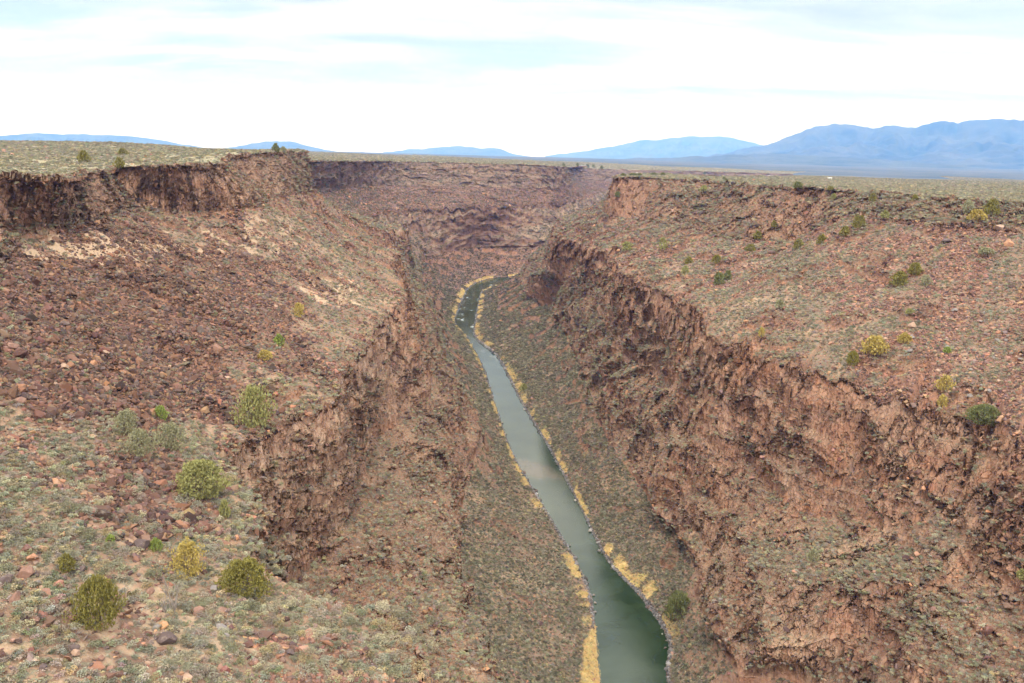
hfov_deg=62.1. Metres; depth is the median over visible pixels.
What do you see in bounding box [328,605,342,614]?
sagebrush
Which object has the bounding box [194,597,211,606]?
sagebrush
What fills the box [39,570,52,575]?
sagebrush
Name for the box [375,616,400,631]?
sagebrush
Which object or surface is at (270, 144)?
blue hills
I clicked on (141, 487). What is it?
sagebrush
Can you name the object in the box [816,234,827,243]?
juniper tree
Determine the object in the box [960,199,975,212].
desert shrub
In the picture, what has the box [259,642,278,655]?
sagebrush
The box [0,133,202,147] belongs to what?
blue hills
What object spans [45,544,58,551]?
sagebrush
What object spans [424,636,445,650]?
sagebrush
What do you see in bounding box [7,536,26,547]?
sagebrush
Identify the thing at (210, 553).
sagebrush
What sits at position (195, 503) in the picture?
sagebrush
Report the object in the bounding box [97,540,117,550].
sagebrush
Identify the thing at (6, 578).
boulder
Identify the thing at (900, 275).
juniper tree
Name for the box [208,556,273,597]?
juniper tree
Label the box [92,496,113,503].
sagebrush
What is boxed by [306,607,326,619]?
sagebrush
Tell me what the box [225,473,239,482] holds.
sagebrush
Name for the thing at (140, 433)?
desert shrub
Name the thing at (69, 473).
sagebrush
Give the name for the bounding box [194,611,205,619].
sagebrush
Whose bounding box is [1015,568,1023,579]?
desert shrub
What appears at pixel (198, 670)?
sagebrush
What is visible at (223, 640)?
sagebrush
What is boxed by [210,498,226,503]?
sagebrush
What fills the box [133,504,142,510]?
boulder
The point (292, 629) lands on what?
sagebrush
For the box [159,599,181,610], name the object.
sagebrush
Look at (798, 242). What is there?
juniper tree
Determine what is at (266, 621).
sagebrush
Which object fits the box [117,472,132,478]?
sagebrush
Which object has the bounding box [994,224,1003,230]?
boulder
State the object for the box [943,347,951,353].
desert shrub
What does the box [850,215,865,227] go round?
juniper tree
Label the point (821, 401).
canyon wall
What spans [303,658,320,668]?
sagebrush
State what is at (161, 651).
sagebrush
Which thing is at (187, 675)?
boulder
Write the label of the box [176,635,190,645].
sagebrush
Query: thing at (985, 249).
desert shrub
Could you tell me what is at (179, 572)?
sagebrush
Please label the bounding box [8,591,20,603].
boulder
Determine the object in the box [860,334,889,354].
desert shrub
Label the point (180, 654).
sagebrush
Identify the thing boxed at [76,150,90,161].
juniper tree
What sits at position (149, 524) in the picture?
sagebrush
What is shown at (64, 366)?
boulder
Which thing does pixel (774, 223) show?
juniper tree
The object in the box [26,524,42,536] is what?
sagebrush
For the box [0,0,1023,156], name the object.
sky
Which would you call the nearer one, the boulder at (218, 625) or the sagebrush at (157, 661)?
the sagebrush at (157, 661)
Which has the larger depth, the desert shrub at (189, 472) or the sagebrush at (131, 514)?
the desert shrub at (189, 472)
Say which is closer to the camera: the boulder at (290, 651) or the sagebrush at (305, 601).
the boulder at (290, 651)
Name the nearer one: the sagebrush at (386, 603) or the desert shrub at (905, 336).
the sagebrush at (386, 603)
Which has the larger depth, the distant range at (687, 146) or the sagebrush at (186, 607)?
the distant range at (687, 146)
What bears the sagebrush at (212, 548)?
on the canyon wall at (164, 190)
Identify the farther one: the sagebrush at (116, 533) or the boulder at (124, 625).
the sagebrush at (116, 533)
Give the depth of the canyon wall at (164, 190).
313.13 m
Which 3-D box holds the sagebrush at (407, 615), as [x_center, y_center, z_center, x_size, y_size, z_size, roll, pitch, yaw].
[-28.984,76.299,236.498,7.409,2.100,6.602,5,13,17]
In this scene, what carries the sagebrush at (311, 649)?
on the canyon wall at (164, 190)
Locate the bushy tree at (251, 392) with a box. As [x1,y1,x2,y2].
[229,383,277,427]
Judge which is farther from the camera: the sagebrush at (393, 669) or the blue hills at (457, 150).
the blue hills at (457, 150)
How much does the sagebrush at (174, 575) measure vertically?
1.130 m
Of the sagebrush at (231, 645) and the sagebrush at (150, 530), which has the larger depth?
the sagebrush at (150, 530)
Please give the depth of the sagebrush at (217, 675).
104.56 m
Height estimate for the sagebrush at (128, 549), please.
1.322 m
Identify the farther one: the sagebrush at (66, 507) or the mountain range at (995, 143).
the mountain range at (995, 143)
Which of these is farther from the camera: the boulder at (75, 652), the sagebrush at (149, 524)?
the sagebrush at (149, 524)
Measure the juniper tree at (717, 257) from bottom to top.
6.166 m
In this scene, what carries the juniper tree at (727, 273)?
on the canyon wall at (821, 401)
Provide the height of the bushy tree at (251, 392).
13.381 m
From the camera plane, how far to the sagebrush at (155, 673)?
100.87 m
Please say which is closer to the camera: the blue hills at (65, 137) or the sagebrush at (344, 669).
the sagebrush at (344, 669)
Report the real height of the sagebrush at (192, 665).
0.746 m
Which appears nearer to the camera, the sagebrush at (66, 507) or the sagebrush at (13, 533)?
the sagebrush at (13, 533)
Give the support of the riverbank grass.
on the canyon wall at (164, 190)
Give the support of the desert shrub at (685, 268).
on the canyon wall at (821, 401)
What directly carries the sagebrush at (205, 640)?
on the canyon wall at (164, 190)
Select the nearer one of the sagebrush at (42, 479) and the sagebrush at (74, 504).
the sagebrush at (74, 504)
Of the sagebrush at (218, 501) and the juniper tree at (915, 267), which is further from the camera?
the juniper tree at (915, 267)
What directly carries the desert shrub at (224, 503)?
on the canyon wall at (164, 190)
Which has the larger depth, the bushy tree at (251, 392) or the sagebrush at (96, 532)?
the bushy tree at (251, 392)
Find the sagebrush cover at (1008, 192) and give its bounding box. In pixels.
[0,140,1023,682]
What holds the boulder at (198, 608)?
on the canyon wall at (164, 190)
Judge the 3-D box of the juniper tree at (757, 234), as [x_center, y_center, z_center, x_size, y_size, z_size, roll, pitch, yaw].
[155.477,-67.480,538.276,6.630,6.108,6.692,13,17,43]
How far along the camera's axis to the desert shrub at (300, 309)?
336.17 m
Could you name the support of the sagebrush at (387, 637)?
on the canyon wall at (164, 190)
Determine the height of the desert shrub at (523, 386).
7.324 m
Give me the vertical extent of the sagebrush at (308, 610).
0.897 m
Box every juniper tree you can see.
[57,552,75,572]
[61,574,129,631]
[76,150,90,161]
[112,156,124,168]
[117,148,128,154]
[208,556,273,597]
[684,256,693,263]
[712,254,720,263]
[713,271,725,284]
[723,270,732,279]
[752,230,761,239]
[771,220,776,227]
[791,181,802,188]
[793,238,803,248]
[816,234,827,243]
[839,226,849,236]
[846,350,860,365]
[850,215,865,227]
[869,193,877,200]
[889,271,908,285]
[907,262,924,275]
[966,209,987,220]
[982,198,1001,216]
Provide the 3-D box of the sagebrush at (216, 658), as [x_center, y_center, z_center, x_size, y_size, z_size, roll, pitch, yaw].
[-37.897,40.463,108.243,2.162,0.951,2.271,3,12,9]
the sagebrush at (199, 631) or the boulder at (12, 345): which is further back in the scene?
the boulder at (12, 345)
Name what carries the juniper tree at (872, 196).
on the canyon wall at (821, 401)
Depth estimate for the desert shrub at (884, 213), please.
431.65 m
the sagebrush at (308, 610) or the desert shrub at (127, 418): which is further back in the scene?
the desert shrub at (127, 418)
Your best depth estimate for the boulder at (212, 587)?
126.84 m
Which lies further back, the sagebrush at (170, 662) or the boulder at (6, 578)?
the boulder at (6, 578)
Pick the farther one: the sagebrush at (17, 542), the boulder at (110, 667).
the sagebrush at (17, 542)
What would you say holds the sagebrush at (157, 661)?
on the canyon wall at (164, 190)
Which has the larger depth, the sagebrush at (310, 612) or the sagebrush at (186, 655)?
the sagebrush at (310, 612)
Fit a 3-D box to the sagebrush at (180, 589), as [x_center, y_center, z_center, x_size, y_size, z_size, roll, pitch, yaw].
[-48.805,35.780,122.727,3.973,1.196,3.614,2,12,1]
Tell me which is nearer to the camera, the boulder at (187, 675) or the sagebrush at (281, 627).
the boulder at (187, 675)
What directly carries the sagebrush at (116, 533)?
on the canyon wall at (164, 190)
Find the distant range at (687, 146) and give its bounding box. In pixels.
[545,136,762,158]
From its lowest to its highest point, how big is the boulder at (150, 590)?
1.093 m
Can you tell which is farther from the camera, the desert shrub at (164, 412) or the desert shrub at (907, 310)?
the desert shrub at (907, 310)
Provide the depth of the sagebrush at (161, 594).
120.28 m
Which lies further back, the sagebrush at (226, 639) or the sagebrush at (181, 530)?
the sagebrush at (181, 530)
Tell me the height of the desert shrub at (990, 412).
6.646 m
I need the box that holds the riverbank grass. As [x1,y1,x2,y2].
[451,272,683,682]
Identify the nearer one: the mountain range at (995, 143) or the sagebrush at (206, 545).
the sagebrush at (206, 545)
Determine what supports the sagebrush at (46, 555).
on the canyon wall at (164, 190)
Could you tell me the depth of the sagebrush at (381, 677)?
117.33 m
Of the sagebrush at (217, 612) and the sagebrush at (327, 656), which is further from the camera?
the sagebrush at (217, 612)
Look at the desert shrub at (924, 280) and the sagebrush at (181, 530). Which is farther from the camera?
the desert shrub at (924, 280)
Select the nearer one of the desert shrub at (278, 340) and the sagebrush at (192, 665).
the sagebrush at (192, 665)
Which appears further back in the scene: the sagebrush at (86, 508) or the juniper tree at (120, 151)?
the juniper tree at (120, 151)
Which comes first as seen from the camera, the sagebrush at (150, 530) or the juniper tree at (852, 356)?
the sagebrush at (150, 530)
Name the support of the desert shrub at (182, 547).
on the canyon wall at (164, 190)
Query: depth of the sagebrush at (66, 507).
130.62 m
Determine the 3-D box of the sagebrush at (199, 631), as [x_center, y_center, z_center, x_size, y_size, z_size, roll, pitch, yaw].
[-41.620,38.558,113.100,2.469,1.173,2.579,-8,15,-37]
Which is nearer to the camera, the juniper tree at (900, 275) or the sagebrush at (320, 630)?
the sagebrush at (320, 630)
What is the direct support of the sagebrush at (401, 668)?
on the canyon wall at (164, 190)
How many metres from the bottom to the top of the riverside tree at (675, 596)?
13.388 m
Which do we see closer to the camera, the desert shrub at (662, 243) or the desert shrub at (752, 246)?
the desert shrub at (752, 246)
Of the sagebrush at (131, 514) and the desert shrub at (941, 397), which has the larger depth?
the desert shrub at (941, 397)
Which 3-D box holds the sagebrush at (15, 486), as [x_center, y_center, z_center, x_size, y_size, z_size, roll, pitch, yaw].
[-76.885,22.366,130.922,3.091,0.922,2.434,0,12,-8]
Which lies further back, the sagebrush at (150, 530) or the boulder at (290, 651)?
the sagebrush at (150, 530)
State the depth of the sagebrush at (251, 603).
123.69 m
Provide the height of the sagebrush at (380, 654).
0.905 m
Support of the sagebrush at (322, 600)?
on the canyon wall at (164, 190)
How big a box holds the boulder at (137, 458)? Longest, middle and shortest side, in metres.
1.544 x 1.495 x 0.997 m
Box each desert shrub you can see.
[105,534,114,542]
[110,407,139,435]
[121,427,163,457]
[148,537,163,551]
[152,420,196,450]
[154,405,168,420]
[163,536,208,580]
[171,458,235,501]
[218,498,230,517]
[257,349,272,360]
[273,333,284,345]
[290,302,304,316]
[519,383,526,389]
[621,241,632,250]
[657,237,668,249]
[680,265,688,274]
[699,185,707,191]
[744,244,755,250]
[757,326,765,336]
[773,299,785,308]
[806,548,820,562]
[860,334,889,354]
[880,210,889,218]
[896,332,912,343]
[905,308,914,313]
[919,273,932,286]
[932,374,956,391]
[937,393,948,406]
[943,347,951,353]
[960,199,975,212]
[962,403,1000,425]
[978,247,995,254]
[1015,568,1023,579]
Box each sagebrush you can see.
[0,564,17,571]
[2,530,22,540]
[4,471,17,477]
[4,482,22,491]
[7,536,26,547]
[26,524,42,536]
[29,477,46,483]
[39,523,57,530]
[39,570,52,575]
[41,551,55,559]
[43,492,62,499]
[45,464,71,473]
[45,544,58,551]
[55,501,73,514]
[57,468,83,480]
[60,501,79,510]
[70,550,82,558]
[76,527,96,538]
[78,506,96,514]
[81,527,102,536]
[90,559,109,568]
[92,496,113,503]
[96,557,124,570]
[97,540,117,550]
[100,528,112,535]
[102,529,125,539]
[106,548,129,561]
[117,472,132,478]
[118,545,134,554]
[119,519,130,526]
[124,512,137,522]
[129,485,148,491]
[129,513,146,521]
[130,474,143,484]
[136,522,156,531]
[144,568,161,578]
[147,671,158,679]
[148,525,159,533]
[153,646,167,656]
[153,654,177,665]
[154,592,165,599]
[157,665,180,681]
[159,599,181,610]
[160,658,177,670]
[162,582,184,597]
[163,569,185,578]
[168,617,182,626]
[170,573,187,580]
[172,528,183,532]
[173,494,194,502]
[173,579,187,587]
[173,649,199,662]
[173,651,188,657]
[176,602,194,613]
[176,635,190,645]
[182,660,203,672]
[183,576,198,582]
[183,625,201,634]
[183,662,209,682]
[183,665,197,672]
[190,500,204,510]
[190,635,214,649]
[191,627,207,636]
[194,543,209,550]
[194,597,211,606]
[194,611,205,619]
[200,547,225,558]
[200,597,213,604]
[201,664,217,677]
[204,543,217,552]
[205,607,219,616]
[206,669,220,680]
[208,654,223,663]
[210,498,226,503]
[217,627,229,633]
[217,636,232,644]
[218,638,233,645]
[223,640,243,653]
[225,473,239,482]
[242,601,260,611]
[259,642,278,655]
[262,595,277,602]
[262,613,277,625]
[267,600,284,614]
[270,614,284,626]
[275,621,289,632]
[283,595,301,608]
[284,625,298,634]
[290,651,299,660]
[294,663,318,678]
[297,653,317,662]
[298,645,318,656]
[299,598,313,603]
[301,604,310,612]
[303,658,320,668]
[304,599,320,606]
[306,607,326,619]
[312,612,335,625]
[313,626,330,639]
[316,595,327,605]
[319,655,333,662]
[319,657,330,668]
[321,640,341,653]
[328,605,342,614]
[332,631,350,646]
[341,662,352,672]
[354,606,371,614]
[366,655,381,664]
[369,631,381,635]
[369,668,388,681]
[370,649,378,657]
[375,600,389,611]
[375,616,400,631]
[375,631,402,645]
[376,653,389,662]
[383,660,400,675]
[389,604,406,616]
[390,664,407,672]
[394,608,418,624]
[394,650,408,658]
[396,633,412,643]
[398,630,414,639]
[405,626,416,636]
[407,658,429,672]
[408,626,421,637]
[409,623,428,632]
[423,615,435,622]
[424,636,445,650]
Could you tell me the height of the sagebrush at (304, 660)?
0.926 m
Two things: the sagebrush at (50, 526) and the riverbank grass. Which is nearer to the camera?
the sagebrush at (50, 526)
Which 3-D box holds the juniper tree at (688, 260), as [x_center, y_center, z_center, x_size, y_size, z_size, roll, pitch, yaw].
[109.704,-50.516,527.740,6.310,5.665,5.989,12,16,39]
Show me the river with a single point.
(631, 639)
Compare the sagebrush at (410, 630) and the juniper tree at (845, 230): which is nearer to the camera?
the sagebrush at (410, 630)
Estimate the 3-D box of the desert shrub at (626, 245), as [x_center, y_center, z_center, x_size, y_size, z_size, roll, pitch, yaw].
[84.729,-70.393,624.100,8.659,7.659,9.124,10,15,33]
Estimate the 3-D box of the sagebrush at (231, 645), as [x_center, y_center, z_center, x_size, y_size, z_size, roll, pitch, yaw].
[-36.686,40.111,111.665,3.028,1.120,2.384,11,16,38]
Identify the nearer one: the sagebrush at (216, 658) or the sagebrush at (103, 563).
the sagebrush at (216, 658)
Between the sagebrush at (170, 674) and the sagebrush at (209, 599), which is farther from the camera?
the sagebrush at (209, 599)
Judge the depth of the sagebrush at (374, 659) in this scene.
121.30 m
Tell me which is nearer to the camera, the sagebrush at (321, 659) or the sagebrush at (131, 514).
the sagebrush at (321, 659)
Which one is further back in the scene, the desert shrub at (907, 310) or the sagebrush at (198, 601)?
the desert shrub at (907, 310)
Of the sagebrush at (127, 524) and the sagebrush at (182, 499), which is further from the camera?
the sagebrush at (182, 499)
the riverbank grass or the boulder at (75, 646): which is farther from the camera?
the riverbank grass
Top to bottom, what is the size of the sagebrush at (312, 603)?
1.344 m
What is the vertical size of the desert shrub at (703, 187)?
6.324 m
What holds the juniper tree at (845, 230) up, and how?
on the canyon wall at (821, 401)
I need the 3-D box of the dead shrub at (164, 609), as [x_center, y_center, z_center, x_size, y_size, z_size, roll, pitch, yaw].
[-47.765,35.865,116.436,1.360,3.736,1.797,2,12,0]
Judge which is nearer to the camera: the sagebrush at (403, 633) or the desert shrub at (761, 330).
the sagebrush at (403, 633)
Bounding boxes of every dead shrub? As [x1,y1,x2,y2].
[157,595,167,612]
[159,577,181,613]
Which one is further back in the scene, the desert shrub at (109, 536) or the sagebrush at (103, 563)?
the desert shrub at (109, 536)
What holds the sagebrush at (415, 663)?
on the canyon wall at (164, 190)
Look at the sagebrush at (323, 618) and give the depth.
127.56 m
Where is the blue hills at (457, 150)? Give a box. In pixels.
[383,146,529,156]
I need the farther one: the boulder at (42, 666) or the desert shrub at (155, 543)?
the desert shrub at (155, 543)
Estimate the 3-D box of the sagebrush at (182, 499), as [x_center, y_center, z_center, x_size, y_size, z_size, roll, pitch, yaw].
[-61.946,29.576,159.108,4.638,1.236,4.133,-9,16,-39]
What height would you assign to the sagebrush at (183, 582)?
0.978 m
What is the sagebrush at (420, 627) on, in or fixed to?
on the canyon wall at (164, 190)
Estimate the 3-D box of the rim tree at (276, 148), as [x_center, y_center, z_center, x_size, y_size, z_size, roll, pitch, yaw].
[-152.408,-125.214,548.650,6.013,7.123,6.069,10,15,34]
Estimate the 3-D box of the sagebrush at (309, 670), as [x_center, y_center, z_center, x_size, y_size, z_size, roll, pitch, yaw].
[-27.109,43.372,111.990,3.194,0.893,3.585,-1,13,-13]
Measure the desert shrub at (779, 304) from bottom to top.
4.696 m
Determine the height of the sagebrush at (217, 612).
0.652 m
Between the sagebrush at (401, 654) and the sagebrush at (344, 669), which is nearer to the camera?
the sagebrush at (344, 669)
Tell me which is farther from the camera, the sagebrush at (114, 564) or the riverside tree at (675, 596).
the riverside tree at (675, 596)
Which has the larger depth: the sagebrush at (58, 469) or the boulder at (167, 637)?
the sagebrush at (58, 469)
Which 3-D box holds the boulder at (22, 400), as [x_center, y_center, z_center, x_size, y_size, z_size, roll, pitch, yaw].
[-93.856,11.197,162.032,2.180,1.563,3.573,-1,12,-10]
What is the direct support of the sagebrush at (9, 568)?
on the canyon wall at (164, 190)
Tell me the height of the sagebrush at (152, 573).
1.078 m
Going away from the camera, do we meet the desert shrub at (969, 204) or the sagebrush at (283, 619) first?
the sagebrush at (283, 619)
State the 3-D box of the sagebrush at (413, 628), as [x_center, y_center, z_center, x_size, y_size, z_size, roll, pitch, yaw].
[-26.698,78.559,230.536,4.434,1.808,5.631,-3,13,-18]
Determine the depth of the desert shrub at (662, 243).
574.38 m
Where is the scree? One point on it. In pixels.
(90, 352)
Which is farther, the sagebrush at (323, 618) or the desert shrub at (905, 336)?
the desert shrub at (905, 336)
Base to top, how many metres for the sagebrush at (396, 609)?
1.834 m
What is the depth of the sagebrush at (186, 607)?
119.59 m
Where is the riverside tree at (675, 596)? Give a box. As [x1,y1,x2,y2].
[662,589,690,620]
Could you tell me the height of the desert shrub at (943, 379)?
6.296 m
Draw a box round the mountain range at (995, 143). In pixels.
[707,119,1023,168]
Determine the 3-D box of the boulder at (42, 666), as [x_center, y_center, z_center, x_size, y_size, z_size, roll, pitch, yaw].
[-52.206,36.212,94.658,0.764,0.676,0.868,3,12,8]
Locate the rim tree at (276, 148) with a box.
[271,142,279,152]
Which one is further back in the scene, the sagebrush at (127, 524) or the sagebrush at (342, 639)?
the sagebrush at (127, 524)
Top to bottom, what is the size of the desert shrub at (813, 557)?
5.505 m
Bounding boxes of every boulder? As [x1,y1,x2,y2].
[0,574,12,583]
[7,342,18,348]
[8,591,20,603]
[13,396,26,405]
[16,566,34,578]
[39,663,47,671]
[61,363,68,368]
[68,644,79,654]
[71,649,80,655]
[76,565,85,572]
[106,665,114,670]
[121,623,129,629]
[133,456,140,461]
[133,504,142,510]
[133,538,149,550]
[143,468,150,474]
[147,587,154,594]
[156,631,177,644]
[182,673,192,682]
[193,605,203,615]
[210,585,216,590]
[216,623,226,629]
[286,649,295,655]
[906,322,916,327]
[943,238,951,242]
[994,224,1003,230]
[1003,239,1014,246]
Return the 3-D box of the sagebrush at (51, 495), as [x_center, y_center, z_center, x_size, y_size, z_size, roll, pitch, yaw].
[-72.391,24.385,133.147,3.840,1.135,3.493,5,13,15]
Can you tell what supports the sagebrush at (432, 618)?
on the canyon wall at (164, 190)
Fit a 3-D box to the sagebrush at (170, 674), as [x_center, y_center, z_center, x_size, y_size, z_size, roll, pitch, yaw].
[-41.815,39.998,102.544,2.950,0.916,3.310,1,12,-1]
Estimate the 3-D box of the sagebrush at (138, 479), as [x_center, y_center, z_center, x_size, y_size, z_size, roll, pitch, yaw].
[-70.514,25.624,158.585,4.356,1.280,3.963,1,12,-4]
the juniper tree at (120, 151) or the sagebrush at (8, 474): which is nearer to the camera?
the sagebrush at (8, 474)
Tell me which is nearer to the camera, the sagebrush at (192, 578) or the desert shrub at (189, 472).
the sagebrush at (192, 578)
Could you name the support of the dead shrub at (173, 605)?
on the canyon wall at (164, 190)
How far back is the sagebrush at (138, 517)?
139.84 m
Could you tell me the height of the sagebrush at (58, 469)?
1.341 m
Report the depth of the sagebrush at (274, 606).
125.89 m
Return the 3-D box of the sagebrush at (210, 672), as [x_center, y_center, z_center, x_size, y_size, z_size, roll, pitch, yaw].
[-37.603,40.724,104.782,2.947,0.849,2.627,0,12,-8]
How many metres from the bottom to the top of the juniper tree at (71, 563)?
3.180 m
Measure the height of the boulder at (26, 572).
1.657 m
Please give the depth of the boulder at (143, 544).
129.70 m
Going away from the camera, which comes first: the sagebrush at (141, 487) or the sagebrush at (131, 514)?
the sagebrush at (131, 514)
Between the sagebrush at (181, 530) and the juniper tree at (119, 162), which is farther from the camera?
the juniper tree at (119, 162)
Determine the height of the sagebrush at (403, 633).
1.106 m
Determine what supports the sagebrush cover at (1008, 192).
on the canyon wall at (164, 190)
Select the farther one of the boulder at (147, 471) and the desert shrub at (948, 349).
the desert shrub at (948, 349)
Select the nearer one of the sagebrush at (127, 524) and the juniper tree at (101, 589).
the juniper tree at (101, 589)
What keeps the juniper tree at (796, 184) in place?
on the canyon wall at (821, 401)
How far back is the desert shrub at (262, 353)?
265.94 m
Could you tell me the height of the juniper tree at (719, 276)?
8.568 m
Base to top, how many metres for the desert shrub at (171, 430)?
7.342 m
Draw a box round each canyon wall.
[0,142,797,682]
[477,173,1023,682]
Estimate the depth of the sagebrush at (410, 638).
128.79 m
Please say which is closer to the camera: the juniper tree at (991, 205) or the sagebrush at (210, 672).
the sagebrush at (210, 672)
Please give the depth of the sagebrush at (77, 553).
121.09 m
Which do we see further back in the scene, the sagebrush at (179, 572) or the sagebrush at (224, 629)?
the sagebrush at (179, 572)
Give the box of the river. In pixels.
[455,277,668,682]
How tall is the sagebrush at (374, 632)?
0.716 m
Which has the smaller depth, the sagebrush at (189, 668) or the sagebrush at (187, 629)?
the sagebrush at (189, 668)
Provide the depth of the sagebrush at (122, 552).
125.21 m
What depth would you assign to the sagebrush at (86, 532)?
127.85 m
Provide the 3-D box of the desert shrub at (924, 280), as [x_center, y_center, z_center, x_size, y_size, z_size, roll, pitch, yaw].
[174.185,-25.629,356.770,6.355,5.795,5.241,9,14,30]
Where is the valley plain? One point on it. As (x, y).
(891, 172)
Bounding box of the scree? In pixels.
[0,142,1023,682]
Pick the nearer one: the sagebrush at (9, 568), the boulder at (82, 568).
the sagebrush at (9, 568)
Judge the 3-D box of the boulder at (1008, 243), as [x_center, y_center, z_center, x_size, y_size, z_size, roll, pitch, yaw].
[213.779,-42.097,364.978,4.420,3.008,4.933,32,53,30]
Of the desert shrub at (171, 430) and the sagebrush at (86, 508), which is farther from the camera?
the desert shrub at (171, 430)
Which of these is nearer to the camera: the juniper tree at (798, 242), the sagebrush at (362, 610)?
the sagebrush at (362, 610)
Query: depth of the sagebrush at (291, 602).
129.59 m
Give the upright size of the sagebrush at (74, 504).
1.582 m
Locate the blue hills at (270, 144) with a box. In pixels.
[228,141,330,150]
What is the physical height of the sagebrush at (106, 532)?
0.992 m
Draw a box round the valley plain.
[221,148,1023,179]
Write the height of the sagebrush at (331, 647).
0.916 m
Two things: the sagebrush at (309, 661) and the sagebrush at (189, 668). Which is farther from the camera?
the sagebrush at (309, 661)
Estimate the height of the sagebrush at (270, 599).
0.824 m
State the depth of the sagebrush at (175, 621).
114.51 m
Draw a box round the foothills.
[631,154,1016,169]
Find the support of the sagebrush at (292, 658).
on the canyon wall at (164, 190)

